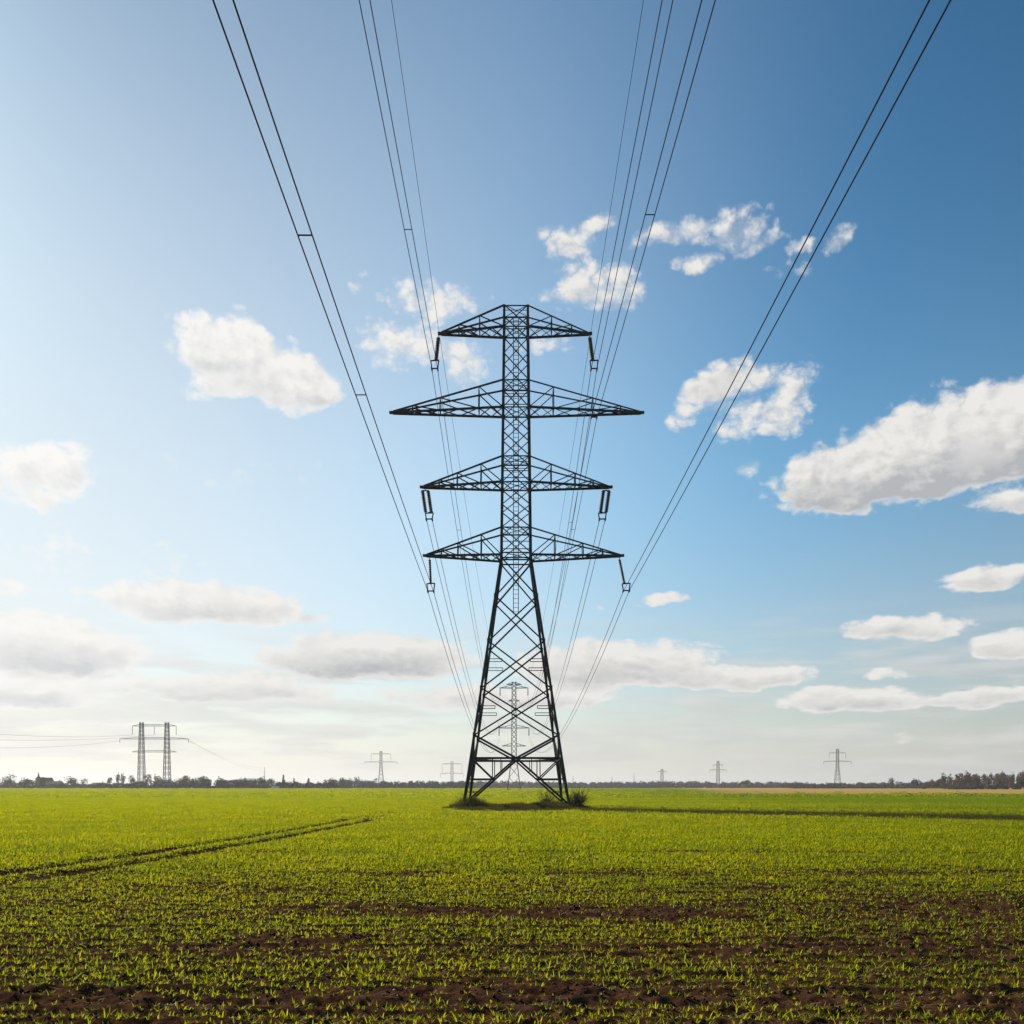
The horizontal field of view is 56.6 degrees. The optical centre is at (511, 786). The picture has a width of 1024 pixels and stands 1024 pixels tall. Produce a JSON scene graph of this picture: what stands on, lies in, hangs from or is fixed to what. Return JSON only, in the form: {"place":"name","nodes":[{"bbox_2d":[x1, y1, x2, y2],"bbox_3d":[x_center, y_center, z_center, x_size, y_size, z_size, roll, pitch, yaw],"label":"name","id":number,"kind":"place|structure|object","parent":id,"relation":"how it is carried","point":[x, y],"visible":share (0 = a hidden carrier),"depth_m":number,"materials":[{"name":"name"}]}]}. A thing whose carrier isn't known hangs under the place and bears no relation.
{"place":"outdoors","nodes":[
{"label":"outdoors","id":0,"kind":"place"},
{"bbox_2d":[35,772,53,786],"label":"church","id":1,"kind":"structure","parent":0,"point":[37,778],"depth_m":718.40,"materials":[{"name":"grey brick"}]},
{"bbox_2d":[0,787,1023,1023],"bbox_3d":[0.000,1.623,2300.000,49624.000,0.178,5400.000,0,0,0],"label":"field","id":2,"kind":"structure","parent":0,"point":[593,993],"depth_m":9.15,"materials":[{"name":"soil"}]},
{"bbox_2d":[0,774,16,784],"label":"tree","id":3,"kind":"object","parent":2,"relation":"on","point":[8,779],"visible":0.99,"depth_m":640.87,"materials":[{"name":"grey plant"}]},
{"bbox_2d":[19,777,35,785],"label":"tree","id":4,"kind":"object","parent":2,"relation":"on","point":[26,782],"visible":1,"depth_m":658.33,"materials":[{"name":"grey plant"}]},
{"bbox_2d":[38,777,45,785],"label":"tree","id":5,"kind":"object","parent":2,"relation":"on","point":[41,782],"visible":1,"depth_m":648.82,"materials":[{"name":"grey plant"}]},
{"bbox_2d":[48,780,62,785],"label":"farmhouse","id":6,"kind":"object","parent":2,"relation":"on","point":[55,782],"visible":0.23,"depth_m":698.25,"materials":[{"name":"ceramic"}]},
{"bbox_2d":[0,780,117,788],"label":"woodland","id":7,"kind":"object","parent":2,"relation":"on","point":[54,785],"visible":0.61,"depth_m":671.18,"materials":[{"name":"green plant"}]},
{"bbox_2d":[64,776,77,785],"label":"tree","id":8,"kind":"object","parent":2,"relation":"on","point":[70,781],"visible":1,"depth_m":639.22,"materials":[{"name":"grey plant"}]},
{"bbox_2d":[115,772,120,783],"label":"tree","id":9,"kind":"object","parent":2,"relation":"on","point":[118,777],"visible":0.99,"depth_m":599.80,"materials":[{"name":"grey plant"}]},
{"bbox_2d":[121,773,125,787],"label":"tree","id":10,"kind":"object","parent":2,"relation":"on","point":[122,780],"visible":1,"depth_m":599.65,"materials":[{"name":"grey plant"}]},
{"bbox_2d":[128,775,135,783],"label":"tree","id":11,"kind":"object","parent":2,"relation":"on","point":[132,780],"visible":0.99,"depth_m":600.08,"materials":[{"name":"grey plant"}]},
{"bbox_2d":[144,774,151,782],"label":"tree","id":12,"kind":"object","parent":2,"relation":"on","point":[148,779],"visible":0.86,"depth_m":600.50,"materials":[{"name":"grey plant"}]},
{"bbox_2d":[123,722,188,788],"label":"twin mast pylon","id":13,"kind":"object","parent":2,"relation":"on","point":[165,768],"visible":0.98,"depth_m":549.20,"materials":[{"name":"grey metal"}]},
{"bbox_2d":[153,774,160,783],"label":"tree","id":14,"kind":"object","parent":2,"relation":"on","point":[157,781],"visible":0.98,"depth_m":600.11,"materials":[{"name":"grey plant"}]},
{"bbox_2d":[179,775,190,784],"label":"tree","id":15,"kind":"object","parent":2,"relation":"on","point":[187,778],"visible":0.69,"depth_m":619.37,"materials":[{"name":"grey plant"}]},
{"bbox_2d":[93,776,338,788],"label":"woodland","id":16,"kind":"object","parent":2,"relation":"on","point":[200,782],"visible":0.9,"depth_m":619.40,"materials":[{"name":"green plant"}]},
{"bbox_2d":[370,751,391,782],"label":"lattice pylon","id":17,"kind":"object","parent":2,"relation":"on","point":[379,767],"visible":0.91,"depth_m":999.89,"materials":[{"name":"grey metal"}]},
{"bbox_2d":[324,777,474,787],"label":"woodland","id":18,"kind":"object","parent":2,"relation":"on","point":[343,783],"visible":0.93,"depth_m":788.89,"materials":[{"name":"green plant"}]},
{"bbox_2d":[440,763,463,774],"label":"lattice pylon","id":19,"kind":"object","parent":2,"relation":"on","point":[451,773],"visible":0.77,"depth_m":1199.11,"materials":[{"name":"grey metal"}]},
{"bbox_2d":[0,817,1023,1023],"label":"young crop","id":20,"kind":"object","parent":2,"relation":"on","point":[563,833],"visible":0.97,"depth_m":17.70,"materials":[{"name":"green plant"}]},
{"bbox_2d":[0,796,1023,820],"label":"young crop","id":21,"kind":"object","parent":2,"relation":"on","point":[136,807],"visible":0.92,"depth_m":69.01,"materials":[{"name":"green plant"}]},
{"bbox_2d":[0,848,1023,1023],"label":"soil clods","id":22,"kind":"object","parent":2,"relation":"on","point":[482,987],"visible":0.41,"depth_m":10.63,"materials":[{"name":"brown soil"}]},
{"bbox_2d":[0,787,1023,797],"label":"young crop","id":23,"kind":"object","parent":2,"relation":"on","point":[529,792],"visible":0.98,"depth_m":174.90,"materials":[{"name":"green plant"}]},
{"bbox_2d":[4,844,1023,1022],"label":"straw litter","id":24,"kind":"object","parent":2,"relation":"on","point":[544,923],"visible":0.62,"depth_m":10.28,"materials":[{"name":"beige plant"}]},
{"bbox_2d":[499,682,528,789],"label":"lattice pylon","id":25,"kind":"object","parent":2,"relation":"on","point":[511,725],"visible":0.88,"depth_m":329.21,"materials":[{"name":"grey metal"}]},
{"bbox_2d":[389,304,643,804],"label":"lattice pylon","id":26,"kind":"object","parent":2,"relation":"on","point":[557,760],"visible":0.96,"depth_m":73.59,"materials":[{"name":"metal"}]},
{"bbox_2d":[421,488,433,520],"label":"insulator","id":27,"kind":"object","parent":26,"relation":"hanging from","point":[429,502],"visible":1,"depth_m":73.91,"materials":[{"name":"ceramic"}]},
{"bbox_2d":[427,523,497,731],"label":"overhead wire","id":28,"kind":"object","parent":27,"relation":"attached to","point":[448,611],"visible":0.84,"depth_m":95.52,"materials":[{"name":"metal"}]},
{"bbox_2d":[432,521,498,733],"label":"overhead wire","id":29,"kind":"object","parent":27,"relation":"attached to","point":[453,615],"visible":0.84,"depth_m":95.49,"materials":[{"name":"metal"}]},
{"bbox_2d":[426,557,434,592],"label":"insulator","id":30,"kind":"object","parent":26,"relation":"hanging from","point":[430,571],"visible":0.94,"depth_m":73.95,"materials":[{"name":"ceramic"}]},
{"bbox_2d":[212,0,498,752],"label":"overhead wire","id":31,"kind":"object","parent":30,"relation":"hanging from","point":[213,1],"visible":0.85,"depth_m":29.30,"materials":[{"name":"metal"}]},
{"bbox_2d":[232,0,494,752],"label":"overhead wire","id":32,"kind":"object","parent":30,"relation":"attached to","point":[325,273],"visible":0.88,"depth_m":29.25,"materials":[{"name":"metal"}]},
{"bbox_2d":[431,334,439,370],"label":"insulator","id":33,"kind":"object","parent":26,"relation":"hanging from","point":[437,344],"visible":0.95,"depth_m":73.93,"materials":[{"name":"ceramic"}]},
{"bbox_2d":[359,0,495,702],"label":"overhead wire","id":34,"kind":"object","parent":33,"relation":"hanging from","point":[410,261],"visible":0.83,"depth_m":54.69,"materials":[{"name":"metal"}]},
{"bbox_2d":[369,0,498,702],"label":"overhead wire","id":35,"kind":"object","parent":33,"relation":"attached to","point":[416,256],"visible":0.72,"depth_m":54.18,"materials":[{"name":"metal"}]},
{"bbox_2d":[391,0,506,685],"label":"earth wire","id":36,"kind":"object","parent":26,"relation":"attached to","point":[427,250],"visible":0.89,"depth_m":60.02,"materials":[{"name":"metal"}]},
{"bbox_2d":[532,0,643,666],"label":"earth wire","id":37,"kind":"object","parent":26,"relation":"attached to","point":[604,247],"visible":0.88,"depth_m":60.50,"materials":[{"name":"metal"}]},
{"bbox_2d":[588,334,597,370],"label":"insulator","id":38,"kind":"object","parent":26,"relation":"hanging from","point":[590,343],"visible":0.96,"depth_m":73.92,"materials":[{"name":"ceramic"}]},
{"bbox_2d":[528,0,662,702],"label":"overhead wire","id":39,"kind":"object","parent":38,"relation":"attached to","point":[614,250],"visible":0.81,"depth_m":53.98,"materials":[{"name":"metal"}]},
{"bbox_2d":[535,0,672,700],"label":"overhead wire","id":40,"kind":"object","parent":38,"relation":"attached to","point":[621,250],"visible":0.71,"depth_m":53.88,"materials":[{"name":"metal"}]},
{"bbox_2d":[598,490,610,520],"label":"insulator","id":41,"kind":"object","parent":26,"relation":"hanging from","point":[606,502],"visible":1,"depth_m":73.92,"materials":[{"name":"ceramic"}]},
{"bbox_2d":[538,523,598,733],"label":"overhead wire","id":42,"kind":"object","parent":41,"relation":"attached to","point":[577,613],"visible":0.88,"depth_m":94.82,"materials":[{"name":"metal"}]},
{"bbox_2d":[535,518,605,733],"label":"overhead wire","id":43,"kind":"object","parent":41,"relation":"attached to","point":[581,614],"visible":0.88,"depth_m":95.47,"materials":[{"name":"metal"}]},
{"bbox_2d":[618,557,630,592],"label":"insulator","id":44,"kind":"object","parent":26,"relation":"hanging from","point":[621,571],"visible":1,"depth_m":73.94,"materials":[{"name":"ceramic"}]},
{"bbox_2d":[531,0,929,752],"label":"overhead wire","id":45,"kind":"object","parent":44,"relation":"attached to","point":[791,268],"visible":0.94,"depth_m":27.98,"materials":[{"name":"metal"}]},
{"bbox_2d":[531,0,950,752],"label":"overhead wire","id":46,"kind":"object","parent":44,"relation":"attached to","point":[801,276],"visible":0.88,"depth_m":28.04,"materials":[{"name":"metal"}]},
{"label":"wire clamp","id":47,"kind":"object","parent":26,"relation":"attached to","visible":0},
{"bbox_2d":[519,0,701,709],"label":"overhead wire","id":48,"kind":"object","parent":47,"relation":"attached to","point":[634,256],"visible":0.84,"depth_m":44.63,"materials":[{"name":"metal"}]},
{"bbox_2d":[521,0,715,706],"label":"overhead wire","id":49,"kind":"object","parent":47,"relation":"attached to","point":[642,258],"visible":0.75,"depth_m":44.84,"materials":[{"name":"metal"}]},
{"bbox_2d":[24,839,1016,1022],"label":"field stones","id":50,"kind":"object","parent":2,"relation":"on","point":[597,929],"visible":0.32,"depth_m":9.89,"materials":[{"name":"stone"}]},
{"bbox_2d":[471,808,569,811],"bbox_3d":[0.313,1.564,70.906,11.342,0.048,22.154,0,0,0],"label":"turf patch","id":51,"kind":"object","parent":2,"relation":"on","point":[518,808],"visible":0.05,"depth_m":64.74,"materials":[{"name":"green plant"}]},
{"bbox_2d":[453,794,483,803],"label":"shrub","id":52,"kind":"object","parent":51,"relation":"on","point":[473,799],"visible":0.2,"depth_m":69.85,"materials":[{"name":"green plant"}]},
{"bbox_2d":[566,792,589,804],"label":"shrub","id":53,"kind":"object","parent":51,"relation":"on","point":[577,797],"visible":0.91,"depth_m":69.31,"materials":[{"name":"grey plant"}]},
{"bbox_2d":[572,784,591,802],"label":"shrub","id":54,"kind":"object","parent":51,"relation":"on","point":[581,792],"visible":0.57,"depth_m":70.14,"materials":[{"name":"green plant"}]},
{"bbox_2d":[536,785,557,802],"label":"shrub","id":55,"kind":"object","parent":2,"relation":"on","point":[548,799],"visible":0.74,"depth_m":71.16,"materials":[{"name":"green plant"}]},
{"bbox_2d":[458,780,802,787],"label":"woodland","id":56,"kind":"object","parent":2,"relation":"on","point":[633,784],"visible":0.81,"depth_m":1037.27,"materials":[{"name":"green plant"}]},
{"bbox_2d":[713,761,722,783],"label":"lattice pylon","id":57,"kind":"object","parent":2,"relation":"on","point":[718,776],"visible":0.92,"depth_m":1299.85,"materials":[{"name":"grey metal"}]},
{"bbox_2d":[442,795,1023,820],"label":"rough grass","id":58,"kind":"structure","parent":2,"relation":"on","point":[469,804],"depth_m":56.46,"materials":[{"name":"green plant"}]},
{"bbox_2d":[741,780,749,784],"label":"tree","id":59,"kind":"object","parent":2,"relation":"on","point":[747,782],"visible":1,"depth_m":900.73,"materials":[{"name":"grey plant"}]},
{"bbox_2d":[823,749,851,782],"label":"lattice pylon","id":60,"kind":"object","parent":2,"relation":"on","point":[838,766],"visible":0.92,"depth_m":949.54,"materials":[{"name":"grey metal"}]},
{"bbox_2d":[779,781,940,787],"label":"woodland","id":61,"kind":"object","parent":2,"relation":"on","point":[856,785],"visible":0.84,"depth_m":768.76,"materials":[{"name":"green plant"}]},
{"bbox_2d":[888,777,895,784],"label":"tree","id":62,"kind":"object","parent":2,"relation":"on","point":[891,780],"visible":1,"depth_m":639.55,"materials":[{"name":"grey plant"}]},
{"bbox_2d":[911,778,922,785],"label":"tree","id":63,"kind":"object","parent":2,"relation":"on","point":[915,781],"visible":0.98,"depth_m":639.45,"materials":[{"name":"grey plant"}]},
{"bbox_2d":[940,772,950,785],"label":"tree","id":64,"kind":"object","parent":2,"relation":"on","point":[944,778],"visible":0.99,"depth_m":519.41,"materials":[{"name":"grey plant"}]},
{"bbox_2d":[954,773,962,788],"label":"tree","id":65,"kind":"object","parent":2,"relation":"on","point":[957,779],"visible":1,"depth_m":519.65,"materials":[{"name":"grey plant"}]},
{"bbox_2d":[964,773,973,786],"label":"tree","id":66,"kind":"object","parent":2,"relation":"on","point":[968,778],"visible":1,"depth_m":519.51,"materials":[{"name":"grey plant"}]},
{"bbox_2d":[921,770,1023,788],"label":"woodland","id":67,"kind":"object","parent":2,"relation":"on","point":[1003,781],"visible":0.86,"depth_m":531.64,"materials":[{"name":"green plant"}]},
{"bbox_2d":[1014,780,1023,787],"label":"tree","id":68,"kind":"object","parent":2,"relation":"on","point":[1019,783],"visible":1,"depth_m":429.38,"materials":[{"name":"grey plant"}]},
{"bbox_2d":[0,0,1023,785],"label":"sky","id":69,"kind":"structure","parent":0,"point":[203,534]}
]}

